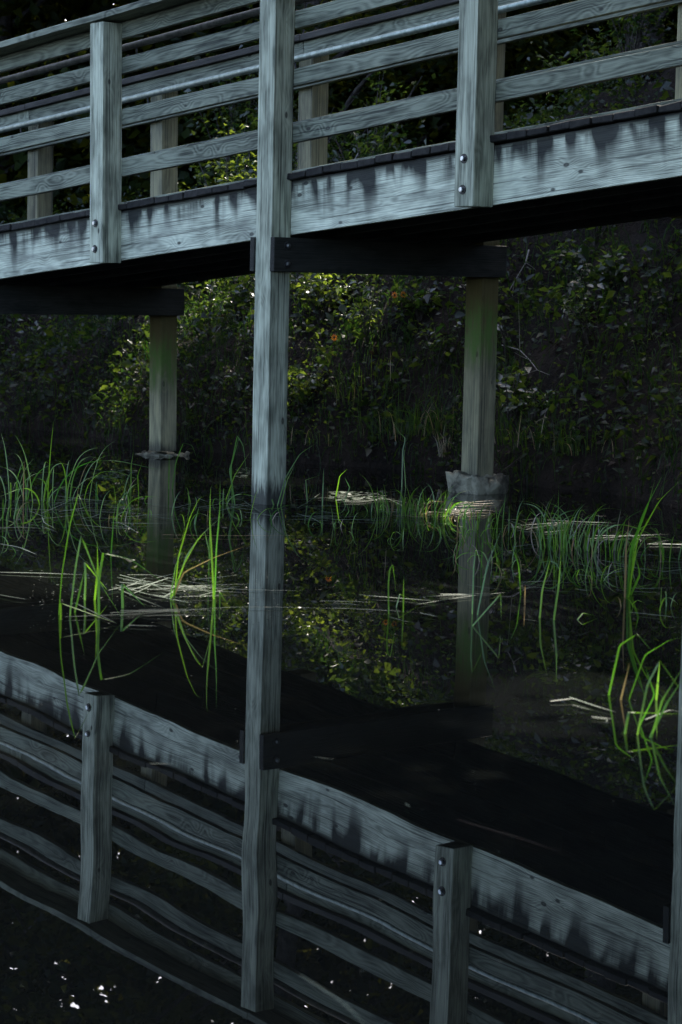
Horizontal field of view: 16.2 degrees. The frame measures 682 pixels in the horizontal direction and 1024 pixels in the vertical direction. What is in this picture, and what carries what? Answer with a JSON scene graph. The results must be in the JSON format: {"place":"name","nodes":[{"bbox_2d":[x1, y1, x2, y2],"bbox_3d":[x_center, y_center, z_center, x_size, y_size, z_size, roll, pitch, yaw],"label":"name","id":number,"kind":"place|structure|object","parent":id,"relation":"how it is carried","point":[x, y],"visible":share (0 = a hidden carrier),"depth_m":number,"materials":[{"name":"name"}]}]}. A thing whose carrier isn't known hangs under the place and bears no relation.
{"place":"outdoors","nodes":[
{"label":"outdoors","id":0,"kind":"place"},
{"bbox_2d":[2,517,79,598],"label":"floating grass","id":1,"kind":"structure","parent":0,"point":[28,572],"depth_m":10.01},
{"bbox_2d":[1,491,186,532],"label":"floating grass","id":2,"kind":"structure","parent":0,"point":[84,513],"depth_m":12.63,"materials":[{"name":"plant"}]},
{"bbox_2d":[110,571,298,606],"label":"floating grass","id":3,"kind":"structure","parent":0,"point":[193,588],"depth_m":9.66,"materials":[{"name":"plant"}]},
{"bbox_2d":[175,486,278,516],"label":"floating grass","id":4,"kind":"structure","parent":0,"point":[232,506],"depth_m":13.21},
{"bbox_2d":[65,603,420,625],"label":"floating grass","id":5,"kind":"structure","parent":0,"point":[158,610],"depth_m":8.95,"materials":[{"name":"plant"}]},
{"bbox_2d":[0,536,668,1014],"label":"floating leaves","id":6,"kind":"object","parent":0,"point":[488,926],"visible":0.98,"depth_m":4.78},
{"bbox_2d":[0,426,681,1023],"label":"water","id":7,"kind":"structure","parent":0,"point":[184,796],"depth_m":6.34,"materials":[{"name":"black liquid"}]},
{"bbox_2d":[2,495,27,520],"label":"grass tuft","id":8,"kind":"object","parent":7,"relation":"on","point":[14,512],"visible":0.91,"depth_m":12.20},
{"bbox_2d":[0,438,61,500],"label":"grass tuft","id":9,"kind":"object","parent":7,"relation":"on","point":[17,491],"visible":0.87,"depth_m":13.33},
{"bbox_2d":[0,422,153,504],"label":"grass tuft","id":10,"kind":"object","parent":7,"relation":"on","point":[31,490],"visible":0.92,"depth_m":13.18,"materials":[{"name":"plant"}]},
{"bbox_2d":[40,442,135,501],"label":"grass tuft","id":11,"kind":"object","parent":7,"relation":"on","point":[66,489],"visible":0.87,"depth_m":13.41,"materials":[{"name":"plant"}]},
{"bbox_2d":[58,494,160,622],"bbox_3d":[-0.843,0.106,9.644,0.392,0.504,2.072,1,5,0],"label":"grass tuft","id":12,"kind":"object","parent":7,"relation":"on","point":[98,581],"visible":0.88,"depth_m":8.81,"materials":[{"name":"plant"}]},
{"bbox_2d":[94,469,136,477],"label":"floating leaves","id":13,"kind":"object","parent":7,"relation":"on","point":[113,473],"visible":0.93,"depth_m":15.18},
{"bbox_2d":[94,470,151,501],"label":"grass tuft","id":14,"kind":"object","parent":7,"relation":"on","point":[96,491],"visible":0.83,"depth_m":13.45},
{"bbox_2d":[99,492,148,521],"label":"grass tuft","id":15,"kind":"object","parent":7,"relation":"on","point":[117,514],"visible":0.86,"depth_m":12.38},
{"bbox_2d":[29,570,278,628],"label":"floating leaves","id":16,"kind":"object","parent":7,"relation":"on","point":[154,606],"visible":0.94,"depth_m":9.14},
{"bbox_2d":[130,443,193,499],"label":"grass tuft","id":17,"kind":"object","parent":7,"relation":"on","point":[168,473],"visible":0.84,"depth_m":14.21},
{"bbox_2d":[170,501,244,598],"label":"grass tuft","id":18,"kind":"object","parent":7,"relation":"on","point":[177,582],"visible":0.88,"depth_m":9.39,"materials":[{"name":"plant"}]},
{"bbox_2d":[208,486,223,606],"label":"grass tuft","id":19,"kind":"object","parent":7,"relation":"on","point":[213,579],"visible":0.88,"depth_m":9.38,"materials":[{"name":"plant"}]},
{"bbox_2d":[186,487,254,505],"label":"grass tuft","id":20,"kind":"object","parent":7,"relation":"on","point":[213,500],"visible":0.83,"depth_m":13.29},
{"bbox_2d":[226,436,246,503],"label":"grass tuft","id":21,"kind":"object","parent":7,"relation":"on","point":[231,485],"visible":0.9,"depth_m":13.38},
{"bbox_2d":[234,490,322,519],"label":"grass tuft","id":22,"kind":"object","parent":7,"relation":"on","point":[259,515],"visible":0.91,"depth_m":12.53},
{"bbox_2d":[272,443,315,505],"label":"grass tuft","id":23,"kind":"object","parent":7,"relation":"on","point":[286,482],"visible":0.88,"depth_m":13.35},
{"bbox_2d":[305,471,349,505],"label":"grass tuft","id":24,"kind":"object","parent":7,"relation":"on","point":[323,488],"visible":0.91,"depth_m":13.60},
{"bbox_2d":[329,491,384,500],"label":"floating leaves","id":25,"kind":"object","parent":7,"relation":"on","point":[349,493],"visible":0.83,"depth_m":14.07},
{"bbox_2d":[394,424,405,486],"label":"grass tuft","id":26,"kind":"object","parent":7,"relation":"on","point":[402,463],"visible":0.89,"depth_m":14.76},
{"bbox_2d":[365,485,437,514],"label":"grass tuft","id":27,"kind":"object","parent":7,"relation":"on","point":[391,503],"visible":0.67,"depth_m":13.08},
{"bbox_2d":[388,565,415,613],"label":"grass tuft","id":28,"kind":"object","parent":7,"relation":"on","point":[395,589],"visible":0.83,"depth_m":9.13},
{"bbox_2d":[350,480,471,519],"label":"grass tuft","id":29,"kind":"object","parent":7,"relation":"on","point":[417,508],"visible":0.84,"depth_m":12.95,"materials":[{"name":"plant"}]},
{"bbox_2d":[411,487,484,519],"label":"grass tuft","id":30,"kind":"object","parent":7,"relation":"on","point":[449,510],"visible":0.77,"depth_m":12.84,"materials":[{"name":"plant"}]},
{"bbox_2d":[418,516,505,541],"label":"grass tuft","id":31,"kind":"object","parent":7,"relation":"on","point":[462,529],"visible":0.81,"depth_m":11.94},
{"bbox_2d":[446,496,507,531],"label":"grass tuft","id":32,"kind":"object","parent":7,"relation":"on","point":[477,524],"visible":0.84,"depth_m":12.27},
{"bbox_2d":[452,541,517,567],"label":"grass tuft","id":33,"kind":"object","parent":7,"relation":"on","point":[491,556],"visible":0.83,"depth_m":10.76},
{"bbox_2d":[472,534,520,625],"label":"grass tuft","id":34,"kind":"object","parent":7,"relation":"on","point":[484,582],"visible":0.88,"depth_m":9.15,"materials":[{"name":"plant"}]},
{"bbox_2d":[486,556,584,577],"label":"grass tuft","id":35,"kind":"object","parent":7,"relation":"on","point":[521,568],"visible":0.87,"depth_m":10.37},
{"bbox_2d":[490,495,584,538],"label":"grass tuft","id":36,"kind":"object","parent":7,"relation":"on","point":[525,522],"visible":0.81,"depth_m":12.06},
{"bbox_2d":[524,557,560,619],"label":"grass tuft","id":37,"kind":"object","parent":7,"relation":"on","point":[542,595],"visible":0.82,"depth_m":9.07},
{"bbox_2d":[509,502,588,542],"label":"grass tuft","id":38,"kind":"object","parent":7,"relation":"on","point":[550,526],"visible":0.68,"depth_m":11.88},
{"bbox_2d":[523,491,618,550],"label":"grass tuft","id":39,"kind":"object","parent":7,"relation":"on","point":[565,528],"visible":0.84,"depth_m":11.53,"materials":[{"name":"plant"}]},
{"bbox_2d":[505,501,660,552],"bbox_3d":[1.181,0.073,11.415,0.526,0.288,0.915,-3,7,-39],"label":"grass tuft","id":40,"kind":"object","parent":7,"relation":"on","point":[560,535],"visible":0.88,"depth_m":11.39,"materials":[{"name":"plant"}]},
{"bbox_2d":[555,510,625,552],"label":"grass tuft","id":41,"kind":"object","parent":7,"relation":"on","point":[617,536],"visible":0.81,"depth_m":11.42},
{"bbox_2d":[538,560,647,582],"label":"grass tuft","id":42,"kind":"object","parent":7,"relation":"on","point":[586,570],"visible":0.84,"depth_m":10.33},
{"bbox_2d":[584,516,681,560],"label":"grass tuft","id":43,"kind":"object","parent":7,"relation":"on","point":[591,543],"visible":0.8,"depth_m":11.16,"materials":[{"name":"plant"}]},
{"bbox_2d":[608,634,681,737],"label":"grass tuft","id":44,"kind":"object","parent":7,"relation":"on","point":[657,719],"visible":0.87,"depth_m":6.76,"materials":[{"name":"plant"}]},
{"bbox_2d":[611,528,681,562],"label":"grass tuft","id":45,"kind":"object","parent":7,"relation":"on","point":[661,550],"visible":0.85,"depth_m":11.06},
{"bbox_2d":[624,475,669,597],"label":"grass tuft","id":46,"kind":"object","parent":7,"relation":"on","point":[631,567],"visible":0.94,"depth_m":9.76,"materials":[{"name":"plant"}]},
{"bbox_2d":[619,588,674,610],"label":"grass tuft","id":47,"kind":"object","parent":7,"relation":"on","point":[666,597],"visible":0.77,"depth_m":9.44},
{"bbox_2d":[0,67,681,508],"bbox_3d":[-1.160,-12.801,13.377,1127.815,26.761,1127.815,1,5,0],"label":"ground","id":48,"kind":"structure","parent":0,"point":[548,479],"depth_m":16.46,"materials":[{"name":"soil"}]},
{"bbox_2d":[0,315,62,342],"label":"leafy plant","id":49,"kind":"object","parent":48,"relation":"on","point":[30,333],"visible":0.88,"depth_m":20.62,"materials":[{"name":"green plant"}]},
{"bbox_2d":[113,351,182,399],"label":"leafy plant","id":50,"kind":"object","parent":48,"relation":"on","point":[134,380],"visible":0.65,"depth_m":18.07,"materials":[{"name":"green plant"}]},
{"bbox_2d":[0,0,298,223],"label":"tree","id":51,"kind":"object","parent":48,"relation":"on","point":[6,22],"visible":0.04,"depth_m":28.96,"materials":[{"name":"green plant"}]},
{"bbox_2d":[11,3,365,165],"bbox_3d":[-2.221,-11.455,33.469,10.913,15.272,10.200,1,5,0],"label":"tree","id":52,"kind":"object","parent":48,"relation":"on","point":[59,7],"depth_m":31.79,"materials":[{"name":"green plant"}]},
{"bbox_2d":[196,279,233,328],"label":"leafy plant","id":53,"kind":"object","parent":48,"relation":"on","point":[216,298],"visible":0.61,"depth_m":18.83,"materials":[{"name":"green plant"}]},
{"bbox_2d":[178,116,256,191],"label":"shrub","id":54,"kind":"object","parent":48,"relation":"on","point":[238,175],"visible":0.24,"depth_m":20.57,"materials":[{"name":"green plant"}]},
{"bbox_2d":[212,365,251,401],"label":"leafy plant","id":55,"kind":"object","parent":48,"relation":"on","point":[236,389],"visible":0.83,"depth_m":17.39,"materials":[{"name":"green plant"}]},
{"bbox_2d":[218,274,254,320],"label":"shrub","id":56,"kind":"object","parent":48,"relation":"on","point":[235,292],"visible":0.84,"depth_m":18.51,"materials":[{"name":"green plant"}]},
{"bbox_2d":[179,41,298,182],"bbox_3d":[-0.863,-3.548,22.956,1.145,1.864,1.272,5,6,31],"label":"shrub","id":57,"kind":"object","parent":48,"relation":"on","point":[233,118],"visible":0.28,"depth_m":22.83,"materials":[{"name":"green plant"}]},
{"bbox_2d":[224,310,253,363],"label":"leafy plant","id":58,"kind":"object","parent":48,"relation":"on","point":[246,346],"visible":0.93,"depth_m":17.77,"materials":[{"name":"green plant"}]},
{"bbox_2d":[188,112,340,185],"bbox_3d":[-0.643,-3.018,21.343,1.479,1.103,1.233,1,5,0],"label":"shrub","id":59,"kind":"object","parent":48,"relation":"on","point":[249,170],"visible":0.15,"depth_m":21.21,"materials":[{"name":"green plant"}]},
{"bbox_2d":[287,364,306,399],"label":"leafy plant","id":60,"kind":"object","parent":48,"relation":"on","point":[292,375],"visible":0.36,"depth_m":16.91,"materials":[{"name":"green plant"}]},
{"bbox_2d":[230,76,374,168],"bbox_3d":[-0.405,-3.352,22.199,1.415,1.917,1.308,1,5,0],"label":"shrub","id":61,"kind":"object","parent":48,"relation":"on","point":[334,152],"visible":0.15,"depth_m":22.12,"materials":[{"name":"green plant"}]},
{"bbox_2d":[288,364,331,413],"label":"leafy plant","id":62,"kind":"object","parent":48,"relation":"on","point":[303,383],"visible":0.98,"depth_m":16.70,"materials":[{"name":"green plant"}]},
{"bbox_2d":[288,424,351,446],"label":"grass tuft","id":63,"kind":"object","parent":48,"relation":"on","point":[316,437],"visible":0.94,"depth_m":16.33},
{"bbox_2d":[290,272,372,324],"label":"shrub","id":64,"kind":"object","parent":48,"relation":"on","point":[318,288],"visible":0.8,"depth_m":17.61,"materials":[{"name":"green plant"}]},
{"bbox_2d":[0,0,677,223],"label":"distant wood","id":65,"kind":"object","parent":48,"relation":"on","point":[49,15],"visible":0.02,"depth_m":27.85,"materials":[{"name":"green plant"}]},
{"bbox_2d":[0,0,681,504],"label":"footbridge","id":66,"kind":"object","parent":48,"relation":"on","point":[472,194],"visible":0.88,"depth_m":13.75,"materials":[{"name":"wood"}]},
{"bbox_2d":[0,5,681,507],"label":"ground cover","id":67,"kind":"object","parent":48,"relation":"on","point":[540,115],"visible":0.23,"depth_m":16.85,"materials":[{"name":"green plant"}]},
{"bbox_2d":[0,90,681,505],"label":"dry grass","id":68,"kind":"structure","parent":48,"relation":"on","point":[368,386],"depth_m":16.55,"materials":[{"name":"plant"}]},
{"bbox_2d":[293,94,411,166],"bbox_3d":[-0.011,-3.729,25.038,1.573,1.342,1.460,1,5,0],"label":"shrub","id":69,"kind":"object","parent":48,"relation":"on","point":[361,101],"visible":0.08,"depth_m":24.96,"materials":[{"name":"green plant"}]},
{"bbox_2d":[335,303,370,324],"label":"leafy plant","id":70,"kind":"object","parent":48,"relation":"on","point":[350,313],"visible":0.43,"depth_m":17.24,"materials":[{"name":"green plant"}]},
{"bbox_2d":[326,361,388,405],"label":"grass tuft","id":71,"kind":"object","parent":48,"relation":"on","point":[350,387],"visible":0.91,"depth_m":16.45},
{"bbox_2d":[351,274,383,342],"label":"leafy plant","id":72,"kind":"object","parent":48,"relation":"on","point":[368,304],"visible":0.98,"depth_m":16.86,"materials":[{"name":"green plant"}]},
{"bbox_2d":[327,127,424,161],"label":"shrub","id":73,"kind":"object","parent":48,"relation":"on","point":[359,140],"visible":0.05,"depth_m":22.72,"materials":[{"name":"green plant"}]},
{"bbox_2d":[349,350,403,380],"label":"grass tuft","id":74,"kind":"object","parent":48,"relation":"on","point":[371,368],"visible":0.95,"depth_m":16.51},
{"bbox_2d":[328,70,441,161],"bbox_3d":[0.257,-3.015,20.066,0.909,1.687,0.993,5,7,34],"label":"shrub","id":75,"kind":"object","parent":48,"relation":"on","point":[379,138],"visible":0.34,"depth_m":20.06,"materials":[{"name":"green plant"}]},
{"bbox_2d":[349,402,434,440],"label":"grass tuft","id":76,"kind":"object","parent":48,"relation":"on","point":[388,433],"visible":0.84,"depth_m":16.16,"materials":[{"name":"plant"}]},
{"bbox_2d":[207,0,623,169],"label":"tree","id":77,"kind":"object","parent":48,"relation":"on","point":[361,84],"visible":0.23,"depth_m":23.68,"materials":[{"name":"green plant"}]},
{"bbox_2d":[374,384,461,435],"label":"grass tuft","id":78,"kind":"object","parent":48,"relation":"on","point":[410,415],"visible":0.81,"depth_m":16.11,"materials":[{"name":"plant"}]},
{"bbox_2d":[393,285,446,322],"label":"leafy plant","id":79,"kind":"object","parent":48,"relation":"on","point":[418,302],"visible":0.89,"depth_m":16.88,"materials":[{"name":"green plant"}]},
{"bbox_2d":[386,389,462,436],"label":"grass tuft","id":80,"kind":"object","parent":48,"relation":"on","point":[418,422],"visible":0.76,"depth_m":16.00,"materials":[{"name":"plant"}]},
{"bbox_2d":[194,0,671,168],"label":"tree","id":81,"kind":"object","parent":48,"relation":"on","point":[451,118],"visible":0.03,"depth_m":27.60,"materials":[{"name":"green plant"}]},
{"bbox_2d":[417,321,461,373],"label":"leafy plant","id":82,"kind":"object","parent":48,"relation":"on","point":[447,344],"visible":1,"depth_m":16.42,"materials":[{"name":"green plant"}]},
{"bbox_2d":[433,427,452,456],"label":"grass tuft","id":83,"kind":"object","parent":48,"relation":"on","point":[441,450],"visible":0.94,"depth_m":15.89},
{"bbox_2d":[435,324,453,361],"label":"leafy plant","id":84,"kind":"object","parent":48,"relation":"on","point":[438,328],"visible":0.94,"depth_m":16.40,"materials":[{"name":"green plant"}]},
{"bbox_2d":[232,0,677,121],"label":"tree","id":85,"kind":"object","parent":48,"relation":"on","point":[520,45],"visible":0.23,"depth_m":23.39,"materials":[{"name":"green plant"}]},
{"bbox_2d":[429,109,525,143],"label":"shrub","id":86,"kind":"object","parent":48,"relation":"on","point":[448,124],"visible":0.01,"depth_m":23.57,"materials":[{"name":"green plant"}]},
{"bbox_2d":[451,277,509,295],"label":"leafy plant","id":87,"kind":"object","parent":48,"relation":"on","point":[460,285],"visible":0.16,"depth_m":16.43,"materials":[{"name":"green plant"}]},
{"bbox_2d":[497,305,517,362],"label":"leafy plant","id":88,"kind":"object","parent":48,"relation":"on","point":[500,329],"visible":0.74,"depth_m":16.09,"materials":[{"name":"green plant"}]},
{"bbox_2d":[339,6,676,151],"bbox_3d":[4.875,-11.674,26.491,10.911,17.270,12.298,1,5,0],"label":"tree","id":89,"kind":"object","parent":48,"relation":"on","point":[361,96],"visible":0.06,"depth_m":26.86,"materials":[{"name":"green plant"}]},
{"bbox_2d":[495,356,528,427],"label":"leafy plant","id":90,"kind":"object","parent":48,"relation":"on","point":[510,392],"visible":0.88,"depth_m":15.53,"materials":[{"name":"green plant"}]},
{"bbox_2d":[494,399,548,447],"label":"grass tuft","id":91,"kind":"object","parent":48,"relation":"on","point":[506,433],"visible":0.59,"depth_m":15.22,"materials":[{"name":"plant"}]},
{"bbox_2d":[515,367,531,398],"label":"leafy plant","id":92,"kind":"object","parent":48,"relation":"on","point":[528,369],"visible":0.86,"depth_m":15.59,"materials":[{"name":"green plant"}]},
{"bbox_2d":[502,303,548,377],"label":"dead branch","id":93,"kind":"object","parent":48,"relation":"on","point":[521,351],"visible":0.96,"depth_m":15.89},
{"bbox_2d":[509,388,559,419],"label":"leafy plant","id":94,"kind":"object","parent":48,"relation":"on","point":[540,397],"visible":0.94,"depth_m":15.38,"materials":[{"name":"green plant"}]},
{"bbox_2d":[503,95,566,129],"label":"shrub","id":95,"kind":"object","parent":48,"relation":"on","point":[550,107],"visible":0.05,"depth_m":20.45,"materials":[{"name":"green plant"}]},
{"bbox_2d":[520,413,586,451],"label":"grass tuft","id":96,"kind":"object","parent":48,"relation":"on","point":[549,445],"visible":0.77,"depth_m":15.00,"materials":[{"name":"plant"}]},
{"bbox_2d":[536,240,591,270],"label":"leafy plant","id":97,"kind":"object","parent":48,"relation":"on","point":[570,253],"visible":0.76,"depth_m":16.58,"materials":[{"name":"green plant"}]},
{"bbox_2d":[548,280,606,311],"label":"leafy plant","id":98,"kind":"object","parent":48,"relation":"on","point":[574,292],"visible":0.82,"depth_m":15.77,"materials":[{"name":"green plant"}]},
{"bbox_2d":[557,285,603,343],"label":"leafy plant","id":99,"kind":"object","parent":48,"relation":"on","point":[586,325],"visible":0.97,"depth_m":15.51,"materials":[{"name":"green plant"}]},
{"bbox_2d":[524,21,641,109],"bbox_3d":[2.104,-3.605,19.907,1.224,0.962,0.970,6,7,39],"label":"shrub","id":100,"kind":"object","parent":48,"relation":"on","point":[574,52],"visible":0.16,"depth_m":19.81,"materials":[{"name":"green plant"}]},
{"bbox_2d":[562,255,604,299],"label":"leafy plant","id":101,"kind":"object","parent":48,"relation":"on","point":[581,266],"visible":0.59,"depth_m":16.07,"materials":[{"name":"green plant"}]},
{"bbox_2d":[555,414,615,456],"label":"grass tuft","id":102,"kind":"object","parent":48,"relation":"on","point":[568,453],"visible":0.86,"depth_m":14.77,"materials":[{"name":"plant"}]},
{"bbox_2d":[573,225,609,244],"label":"leafy plant","id":103,"kind":"object","parent":48,"relation":"on","point":[596,235],"visible":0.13,"depth_m":16.59,"materials":[{"name":"green plant"}]},
{"bbox_2d":[577,244,629,293],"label":"leafy plant","id":104,"kind":"object","parent":48,"relation":"on","point":[602,279],"visible":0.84,"depth_m":15.89,"materials":[{"name":"green plant"}]},
{"bbox_2d":[598,5,675,79],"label":"shrub","id":105,"kind":"object","parent":48,"relation":"on","point":[651,18],"visible":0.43,"depth_m":19.10,"materials":[{"name":"green plant"}]},
{"bbox_2d":[294,490,409,523],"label":"floating grass","id":106,"kind":"structure","parent":0,"point":[326,517],"depth_m":12.98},
{"bbox_2d":[332,585,512,622],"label":"floating grass","id":107,"kind":"structure","parent":0,"point":[415,604],"depth_m":9.38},
{"bbox_2d":[393,500,499,517],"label":"floating grass","id":108,"kind":"structure","parent":0,"point":[453,511],"depth_m":13.19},
{"bbox_2d":[500,518,649,546],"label":"floating grass","id":109,"kind":"structure","parent":0,"point":[543,530],"depth_m":12.41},
{"bbox_2d":[506,562,681,620],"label":"floating grass","id":110,"kind":"structure","parent":0,"point":[597,575],"depth_m":10.12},
{"bbox_2d":[552,697,674,721],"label":"floating grass","id":111,"kind":"structure","parent":0,"point":[603,708],"depth_m":7.11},
{"bbox_2d":[595,534,681,572],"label":"floating grass","id":112,"kind":"structure","parent":0,"point":[638,556],"depth_m":11.74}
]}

